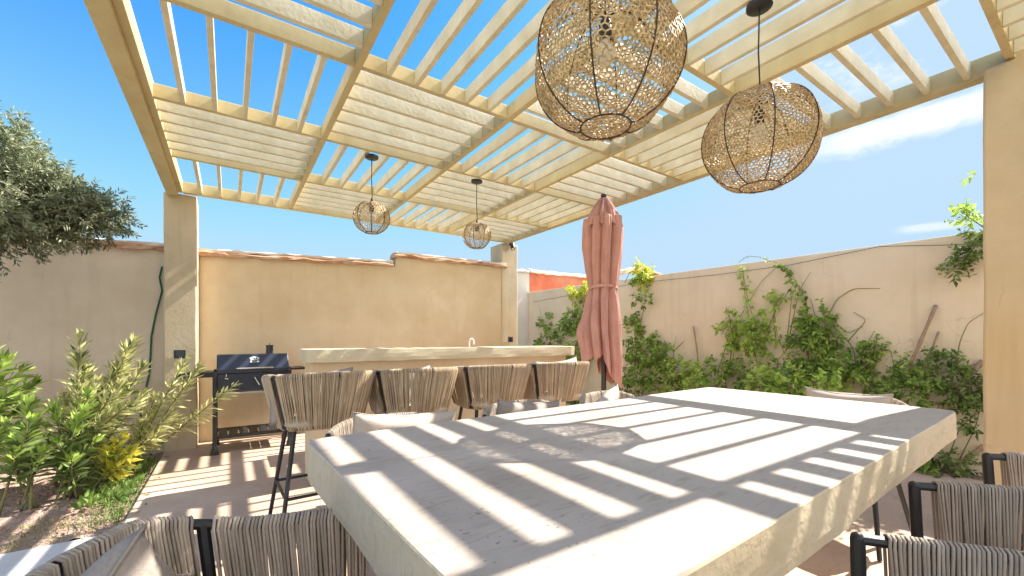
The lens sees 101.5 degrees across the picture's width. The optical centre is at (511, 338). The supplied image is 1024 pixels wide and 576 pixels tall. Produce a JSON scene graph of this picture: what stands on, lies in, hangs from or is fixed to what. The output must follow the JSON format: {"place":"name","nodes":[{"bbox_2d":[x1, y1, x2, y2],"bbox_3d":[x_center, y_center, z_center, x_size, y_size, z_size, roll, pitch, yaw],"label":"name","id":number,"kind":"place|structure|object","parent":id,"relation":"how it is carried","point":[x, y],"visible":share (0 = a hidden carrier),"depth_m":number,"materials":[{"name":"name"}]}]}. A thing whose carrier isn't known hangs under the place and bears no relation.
{"place":"outdoors","nodes":[
{"label":"outdoors","id":0,"kind":"place"},
{"bbox_2d":[0,536,95,575],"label":"path","id":1,"kind":"structure","parent":0,"point":[22,562],"depth_m":2.08,"materials":[{"name":"white concrete"}]},
{"bbox_2d":[0,451,163,553],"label":"garden soil","id":2,"kind":"structure","parent":0,"point":[44,498],"depth_m":2.66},
{"bbox_2d":[0,344,49,456],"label":"oleander shrub","id":3,"kind":"object","parent":2,"relation":"on","point":[6,359],"visible":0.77,"depth_m":3.06,"materials":[{"name":"green plant"}]},
{"bbox_2d":[0,392,57,514],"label":"oleander shrub","id":4,"kind":"object","parent":2,"relation":"on","point":[26,451],"visible":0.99,"depth_m":2.67,"materials":[{"name":"green plant"}]},
{"bbox_2d":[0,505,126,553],"bbox_3d":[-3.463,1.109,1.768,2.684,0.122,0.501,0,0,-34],"label":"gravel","id":5,"kind":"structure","parent":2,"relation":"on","point":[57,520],"depth_m":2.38,"materials":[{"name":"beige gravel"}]},
{"bbox_2d":[0,477,133,538],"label":"pebbles","id":6,"kind":"object","parent":2,"relation":"on","point":[18,502],"visible":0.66,"depth_m":2.66,"materials":[{"name":"stone"}]},
{"bbox_2d":[0,100,148,282],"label":"olive tree","id":7,"kind":"object","parent":2,"relation":"on","point":[34,189],"visible":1,"depth_m":2.90,"materials":[{"name":"green plant"}]},
{"bbox_2d":[34,384,119,500],"bbox_3d":[-3.089,0.724,2.940,0.539,0.782,0.396,0,0,21],"label":"oleander shrub","id":8,"kind":"object","parent":2,"relation":"on","point":[71,463],"visible":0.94,"depth_m":2.90,"materials":[{"name":"green plant"}]},
{"bbox_2d":[0,455,167,535],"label":"fallen leaves","id":9,"kind":"object","parent":2,"relation":"on","point":[92,506],"visible":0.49,"depth_m":2.66,"materials":[{"name":"brown plant"}]},
{"bbox_2d":[48,328,153,487],"bbox_3d":[-3.143,0.513,3.170,0.654,1.202,0.790,0,0,-34],"label":"oleander shrub","id":10,"kind":"object","parent":2,"relation":"on","point":[107,417],"visible":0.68,"depth_m":3.24,"materials":[{"name":"green plant"}]},
{"bbox_2d":[68,472,147,509],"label":"broad weeds","id":11,"kind":"object","parent":2,"relation":"on","point":[87,500],"visible":0.89,"depth_m":2.81,"materials":[{"name":"green plant"}]},
{"bbox_2d":[55,454,162,529],"bbox_3d":[-2.966,1.112,3.018,0.616,0.181,1.692,0,0,-34],"label":"grass strip","id":12,"kind":"object","parent":2,"relation":"on","point":[136,488],"depth_m":2.90,"materials":[{"name":"green plant"}]},
{"bbox_2d":[118,443,151,456],"bbox_3d":[-3.372,0.993,3.731,0.251,0.138,0.283,0,0,-34],"label":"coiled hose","id":13,"kind":"object","parent":12,"relation":"on","point":[140,446],"visible":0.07,"depth_m":3.77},
{"bbox_2d":[88,430,144,495],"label":"yellow shrub","id":14,"kind":"object","parent":2,"relation":"on","point":[118,466],"visible":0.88,"depth_m":2.98,"materials":[{"name":"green plant"}]},
{"bbox_2d":[124,353,241,476],"bbox_3d":[-2.731,0.614,3.416,0.901,1.003,0.447,0,0,-34],"label":"oleander shrub","id":15,"kind":"object","parent":2,"relation":"on","point":[148,436],"visible":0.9,"depth_m":3.38,"materials":[{"name":"green plant"}]},
{"bbox_2d":[0,0,999,279],"label":"sky","id":16,"kind":"structure","parent":0,"point":[895,177],"materials":[{"name":"blue"}]},
{"bbox_2d":[124,402,982,575],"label":"patio floor","id":17,"kind":"structure","parent":0,"point":[235,477],"depth_m":2.90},
{"bbox_2d":[25,508,367,575],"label":"dining chair","id":18,"kind":"object","parent":17,"relation":"on","point":[327,543],"visible":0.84,"depth_m":0.90,"materials":[{"name":"fabric"}]},
{"bbox_2d":[81,524,196,575],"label":"cushion","id":19,"kind":"object","parent":18,"relation":"on","point":[134,554],"visible":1,"depth_m":0.56,"materials":[{"name":"beige fabric"}]},
{"bbox_2d":[176,343,304,455],"bbox_3d":[-2.684,0.562,4.205,1.070,1.035,0.519,0,0,-34],"label":"barbecue","id":20,"kind":"object","parent":17,"relation":"on","point":[248,371],"visible":0.84,"depth_m":4.06,"materials":[{"name":"black metal"}]},
{"bbox_2d":[261,370,374,514],"bbox_3d":[-1.104,0.627,2.418,0.564,0.902,0.527,0,0,-36],"label":"bar stool","id":21,"kind":"object","parent":17,"relation":"on","point":[353,394],"visible":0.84,"depth_m":2.22,"materials":[{"name":"fabric"}]},
{"bbox_2d":[265,367,352,424],"bbox_3d":[-1.127,0.315,2.377,0.462,0.275,0.138,-4,-10,-37],"label":"cushion","id":22,"kind":"object","parent":21,"relation":"on","point":[273,419],"visible":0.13,"depth_m":2.24,"materials":[{"name":"beige fabric"}]},
{"bbox_2d":[198,248,506,441],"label":"back wall","id":23,"kind":"structure","parent":17,"relation":"on","point":[291,305],"depth_m":4.97,"materials":[{"name":"paint"}]},
{"bbox_2d":[324,412,419,564],"bbox_3d":[-0.425,0.705,1.627,0.564,0.748,0.552,0,0,-34],"label":"dining chair","id":24,"kind":"object","parent":17,"relation":"on","point":[342,428],"visible":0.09,"depth_m":1.70,"materials":[{"name":"beige fabric"}]},
{"bbox_2d":[353,408,456,433],"bbox_3d":[-0.445,0.420,1.728,0.443,0.265,0.138,5,11,-35],"label":"cushion","id":25,"kind":"object","parent":24,"relation":"on","point":[362,422],"visible":0.3,"depth_m":1.65,"materials":[{"name":"fabric"}]},
{"bbox_2d":[365,367,457,413],"bbox_3d":[-0.654,0.627,2.748,0.564,0.902,0.527,0,0,-32],"label":"bar stool","id":26,"kind":"object","parent":17,"relation":"on","point":[398,383],"visible":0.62,"depth_m":2.54,"materials":[{"name":"beige fabric"}]},
{"bbox_2d":[372,365,431,414],"bbox_3d":[-0.699,0.325,2.691,0.403,0.265,0.126,-6,-9,-33],"label":"cushion","id":27,"kind":"object","parent":26,"relation":"on","point":[376,408],"visible":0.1,"depth_m":2.57,"materials":[{"name":"fabric"}]},
{"bbox_2d":[300,346,574,485],"bbox_3d":[-0.504,0.580,3.861,2.582,1.000,0.408,0,0,-34],"label":"bar counter","id":28,"kind":"object","parent":17,"relation":"on","point":[332,359],"visible":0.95,"depth_m":3.49,"materials":[{"name":"paint"}]},
{"bbox_2d":[452,364,530,419],"bbox_3d":[-0.159,0.627,3.083,0.564,0.902,0.527,0,0,-29],"label":"bar stool","id":29,"kind":"object","parent":17,"relation":"on","point":[509,381],"visible":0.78,"depth_m":2.88,"materials":[{"name":"beige fabric"}]},
{"bbox_2d":[481,399,548,416],"bbox_3d":[0.157,0.705,2.034,0.564,0.748,0.552,0,0,-34],"label":"dining chair","id":30,"kind":"object","parent":17,"relation":"on","point":[489,410],"visible":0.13,"depth_m":2.13,"materials":[{"name":"beige fabric"}]},
{"bbox_2d":[495,399,560,414],"bbox_3d":[0.074,0.425,2.103,0.403,0.255,0.138,6,9,-35],"label":"cushion","id":31,"kind":"object","parent":30,"relation":"on","point":[505,407],"visible":0.3,"depth_m":2.02,"materials":[{"name":"beige fabric"}]},
{"bbox_2d":[83,0,1023,546],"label":"pergola","id":32,"kind":"object","parent":17,"relation":"on","point":[403,118],"visible":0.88,"depth_m":2.52,"materials":[{"name":"beige paint"}]},
{"bbox_2d":[174,350,185,357],"bbox_3d":[-3.204,0.149,4.032,0.090,0.080,0.012,0,0,-34],"label":"wall socket","id":33,"kind":"object","parent":32,"relation":"attached to","point":[180,353],"depth_m":4.03,"materials":[{"name":"black plastic"}]},
{"bbox_2d":[353,153,389,234],"bbox_3d":[-1.084,-1.116,3.231,0.263,0.600,0.263,0,0,-34],"label":"pendant lamp","id":34,"kind":"object","parent":32,"relation":"hanging from","point":[371,218],"visible":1,"depth_m":3.19,"materials":[{"name":"beige wicker"}]},
{"bbox_2d":[463,178,490,248],"bbox_3d":[-0.313,-1.111,3.730,0.241,0.609,0.241,0,0,31],"label":"pendant lamp","id":35,"kind":"object","parent":32,"relation":"hanging from","point":[476,235],"visible":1,"depth_m":3.70,"materials":[{"name":"beige wicker"}]},
{"bbox_2d":[508,242,514,250],"bbox_3d":[0.007,-1.367,6.142,0.086,0.152,0.125,0,0,-34],"label":"spotlight","id":36,"kind":"object","parent":32,"relation":"attached to","point":[512,244],"visible":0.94,"depth_m":6.11,"materials":[{"name":"black metal"}]},
{"bbox_2d":[535,0,687,141],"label":"pendant lamp","id":37,"kind":"object","parent":32,"relation":"hanging from","point":[605,55],"visible":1,"depth_m":1.19,"materials":[{"name":"beige wicker"}]},
{"bbox_2d":[701,0,822,193],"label":"pendant lamp","id":38,"kind":"object","parent":32,"relation":"hanging from","point":[756,8],"visible":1,"depth_m":1.68,"materials":[{"name":"woven rattan"},{"name":"dark bronze"},{"name":"black steel"}]},
{"bbox_2d":[523,361,589,404],"bbox_3d":[0.329,0.627,3.413,0.564,0.902,0.527,0,0,-28],"label":"bar stool","id":39,"kind":"object","parent":17,"relation":"on","point":[573,375],"visible":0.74,"depth_m":3.21,"materials":[{"name":"beige fabric"}]},
{"bbox_2d":[534,357,576,387],"bbox_3d":[0.381,0.305,3.398,0.423,0.285,0.137,-4,-10,-29],"label":"cushion","id":40,"kind":"object","parent":39,"relation":"on","point":[574,359],"visible":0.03,"depth_m":3.43,"materials":[{"name":"fabric"}]},
{"bbox_2d":[576,193,622,390],"bbox_3d":[0.886,-0.164,4.042,0.500,2.486,0.500,0,0,-34],"label":"closed parasol","id":41,"kind":"object","parent":17,"relation":"on","point":[598,331],"visible":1,"depth_m":3.93,"materials":[{"name":"fabric"}]},
{"bbox_2d":[579,390,634,403],"bbox_3d":[0.702,0.705,2.438,0.564,0.748,0.552,0,0,-38],"label":"dining chair","id":42,"kind":"object","parent":17,"relation":"on","point":[590,397],"visible":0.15,"depth_m":2.60,"materials":[{"name":"beige fabric"}]},
{"bbox_2d":[596,384,618,401],"bbox_3d":[0.521,0.440,2.406,0.126,0.265,0.383,20,23,25],"label":"cushion","id":43,"kind":"object","parent":42,"relation":"on","point":[612,393],"visible":0.16,"depth_m":2.43,"materials":[{"name":"fabric"}]},
{"bbox_2d":[307,387,956,575],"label":"dining table","id":44,"kind":"object","parent":17,"relation":"on","point":[709,481],"visible":1,"depth_m":0.89,"materials":[{"name":"beige stone"}]},
{"bbox_2d":[837,392,909,560],"bbox_3d":[1.874,0.705,2.379,0.552,0.748,0.564,0,0,-32],"label":"dining chair","id":45,"kind":"object","parent":17,"relation":"on","point":[875,511],"visible":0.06,"depth_m":2.28,"materials":[{"name":"black metal"}]},
{"bbox_2d":[804,386,892,403],"bbox_3d":[1.952,0.425,2.433,0.132,0.265,0.423,-14,7,-31],"label":"cushion","id":46,"kind":"object","parent":45,"relation":"on","point":[879,398],"visible":0.21,"depth_m":2.38,"materials":[{"name":"fabric"}]},
{"bbox_2d":[849,531,1023,575],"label":"dining chair","id":47,"kind":"object","parent":17,"relation":"on","point":[912,556],"visible":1,"depth_m":0.80,"materials":[{"name":"beige fabric"}]},
{"bbox_2d":[908,481,1023,572],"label":"dining chair","id":48,"kind":"object","parent":17,"relation":"on","point":[984,514],"visible":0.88,"depth_m":1.11,"materials":[{"name":"beige fabric"}]},
{"bbox_2d":[981,452,1023,550],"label":"dining chair","id":49,"kind":"object","parent":17,"relation":"on","point":[1013,469],"visible":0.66,"depth_m":1.43,"materials":[{"name":"beige fabric"}]},
{"bbox_2d":[620,266,661,275],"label":"tiled ridge","id":50,"kind":"structure","parent":0,"point":[623,271],"depth_m":10.68,"materials":[{"name":"ceramic"}]},
{"bbox_2d":[567,401,982,480],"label":"planting bed soil","id":51,"kind":"structure","parent":0,"point":[978,477],"depth_m":3.32,"materials":[{"name":"brown soil"}]},
{"bbox_2d":[613,335,686,396],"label":"climbing plant","id":52,"kind":"object","parent":51,"relation":"on","point":[644,382],"visible":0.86,"depth_m":5.67,"materials":[{"name":"green plant"}]},
{"bbox_2d":[569,399,946,474],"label":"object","id":53,"kind":"object","parent":51,"relation":"on","point":[925,468],"visible":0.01,"depth_m":3.35,"materials":[{"name":"green plant"}]},
{"bbox_2d":[919,447,982,477],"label":"weeds","id":54,"kind":"object","parent":51,"relation":"on","point":[948,463],"visible":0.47,"depth_m":3.27,"materials":[{"name":"green plant"}]},
{"bbox_2d":[920,314,983,469],"bbox_3d":[3.571,0.441,3.349,0.359,1.283,0.473,0,0,-34],"label":"climbing plant","id":55,"kind":"object","parent":51,"relation":"on","point":[974,400],"visible":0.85,"depth_m":3.31,"materials":[{"name":"green plant"}]},
{"bbox_2d":[949,444,982,470],"bbox_3d":[3.630,0.952,3.336,0.229,0.242,0.064,0,0,18],"label":"cane","id":56,"kind":"object","parent":51,"relation":"on","point":[978,449],"visible":0.49,"depth_m":3.32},
{"label":"ground","id":57,"kind":"structure","parent":0,"visible":0},
{"bbox_2d":[0,238,163,470],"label":"garden wall","id":58,"kind":"structure","parent":57,"relation":"on","point":[108,300],"depth_m":3.80,"materials":[{"name":"beige paint"}]},
{"bbox_2d":[140,266,162,424],"bbox_3d":[-3.494,0.144,4.047,0.181,1.702,0.016,0,0,-34],"label":"garden hose","id":59,"kind":"object","parent":58,"relation":"attached to","point":[154,320],"visible":0.72,"depth_m":4.05,"materials":[{"name":"green"}]},
{"bbox_2d":[517,269,529,345],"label":"corner wall","id":60,"kind":"structure","parent":57,"relation":"on","point":[522,302],"depth_m":8.29,"materials":[{"name":"white paint"}]},
{"bbox_2d":[526,268,586,291],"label":"neighbour wall","id":61,"kind":"structure","parent":57,"relation":"on","point":[539,280],"depth_m":8.71,"materials":[{"name":"orange paint"}]},
{"bbox_2d":[528,232,983,475],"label":"wall","id":62,"kind":"structure","parent":57,"relation":"on","point":[895,309],"depth_m":4.13,"materials":[{"name":"beige paint"}]},
{"bbox_2d":[532,298,592,361],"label":"climbing plant","id":63,"kind":"object","parent":62,"relation":"attached to","point":[565,329],"visible":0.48,"depth_m":7.15,"materials":[{"name":"green plant"}]},
{"bbox_2d":[564,280,587,311],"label":"climbing plant","id":64,"kind":"object","parent":62,"relation":"attached to","point":[583,290],"visible":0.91,"depth_m":6.94,"materials":[{"name":"yellow plant"}]},
{"bbox_2d":[627,257,654,288],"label":"climbing plant","id":65,"kind":"object","parent":62,"relation":"attached to","point":[645,269],"visible":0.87,"depth_m":5.94,"materials":[{"name":"yellow plant"}]},
{"bbox_2d":[622,270,661,372],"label":"climbing plant","id":66,"kind":"object","parent":62,"relation":"attached to","point":[637,326],"visible":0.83,"depth_m":5.99,"materials":[{"name":"green plant"}]},
{"bbox_2d":[655,339,712,392],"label":"climbing plant","id":67,"kind":"object","parent":62,"relation":"attached to","point":[686,382],"visible":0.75,"depth_m":5.21,"materials":[{"name":"green plant"}]},
{"bbox_2d":[693,326,699,382],"bbox_3d":[2.323,0.266,5.255,0.029,0.853,0.222,0,0,3],"label":"cane","id":68,"kind":"object","parent":62,"relation":"attached to","point":[696,345],"visible":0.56,"depth_m":5.27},
{"bbox_2d":[694,352,746,389],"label":"climbing plant","id":69,"kind":"object","parent":62,"relation":"attached to","point":[727,373],"visible":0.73,"depth_m":4.89,"materials":[{"name":"green plant"}]},
{"bbox_2d":[722,307,743,383],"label":"climbing plant","id":70,"kind":"object","parent":62,"relation":"attached to","point":[732,346],"visible":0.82,"depth_m":4.91,"materials":[{"name":"green plant"}]},
{"bbox_2d":[711,256,778,384],"bbox_3d":[2.636,-0.174,4.746,0.420,1.537,0.734,0,0,-34],"label":"climbing plant","id":71,"kind":"object","parent":62,"relation":"attached to","point":[751,350],"visible":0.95,"depth_m":4.70,"materials":[{"name":"green plant"}]},
{"bbox_2d":[742,365,789,393],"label":"leafy bush","id":72,"kind":"object","parent":62,"relation":"attached to","point":[776,378],"visible":0.84,"depth_m":4.20,"materials":[{"name":"green plant"}]},
{"bbox_2d":[731,351,813,394],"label":"climbing plant","id":73,"kind":"object","parent":62,"relation":"attached to","point":[776,369],"visible":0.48,"depth_m":4.46,"materials":[{"name":"green plant"}]},
{"bbox_2d":[762,289,796,351],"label":"climbing plant","id":74,"kind":"object","parent":62,"relation":"attached to","point":[779,300],"visible":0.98,"depth_m":4.51,"materials":[{"name":"green plant"}]},
{"bbox_2d":[768,261,838,385],"bbox_3d":[2.974,-0.150,4.306,0.316,1.385,0.663,0,0,-34],"label":"climbing plant","id":75,"kind":"object","parent":62,"relation":"attached to","point":[802,330],"visible":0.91,"depth_m":4.29,"materials":[{"name":"green plant"}]},
{"bbox_2d":[769,357,869,395],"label":"leafy bush","id":76,"kind":"object","parent":62,"relation":"attached to","point":[822,379],"visible":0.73,"depth_m":3.92,"materials":[{"name":"green plant"}]},
{"bbox_2d":[783,288,887,389],"bbox_3d":[3.094,0.052,4.035,0.420,1.065,0.818,0,0,-34],"label":"climbing plant","id":77,"kind":"object","parent":62,"relation":"attached to","point":[826,348],"visible":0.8,"depth_m":4.05,"materials":[{"name":"green plant"}]},
{"bbox_2d":[847,333,897,390],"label":"climbing plant","id":78,"kind":"object","parent":62,"relation":"attached to","point":[874,344],"visible":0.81,"depth_m":3.84,"materials":[{"name":"green plant"}]},
{"bbox_2d":[861,349,947,407],"bbox_3d":[3.345,0.380,3.599,0.438,0.586,0.609,0,0,-34],"label":"climbing plant","id":79,"kind":"object","parent":62,"relation":"attached to","point":[912,381],"visible":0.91,"depth_m":3.54,"materials":[{"name":"green plant"}]},
{"bbox_2d":[897,305,937,389],"bbox_3d":[3.453,0.098,3.576,0.281,0.769,0.033,0,0,28],"label":"cane","id":80,"kind":"object","parent":62,"relation":"attached to","point":[926,327],"visible":0.8,"depth_m":3.55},
{"bbox_2d":[911,331,939,396],"bbox_3d":[3.485,0.221,3.529,0.205,0.563,0.024,0,0,17],"label":"cane","id":81,"kind":"object","parent":62,"relation":"attached to","point":[934,342],"visible":0.52,"depth_m":3.51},
{"bbox_2d":[935,228,982,287],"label":"climbing plant","id":82,"kind":"object","parent":62,"relation":"attached to","point":[970,254],"visible":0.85,"depth_m":3.34,"materials":[{"name":"green plant"}]},
{"bbox_2d":[942,359,982,409],"bbox_3d":[3.612,0.378,3.351,0.263,0.430,0.046,0,0,24],"label":"cane","id":83,"kind":"object","parent":62,"relation":"attached to","point":[978,365],"visible":0.52,"depth_m":3.33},
{"bbox_2d":[944,170,982,239],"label":"climbing plant","id":84,"kind":"object","parent":62,"relation":"attached to","point":[966,209],"visible":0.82,"depth_m":3.38,"materials":[{"name":"green plant"}]}
]}

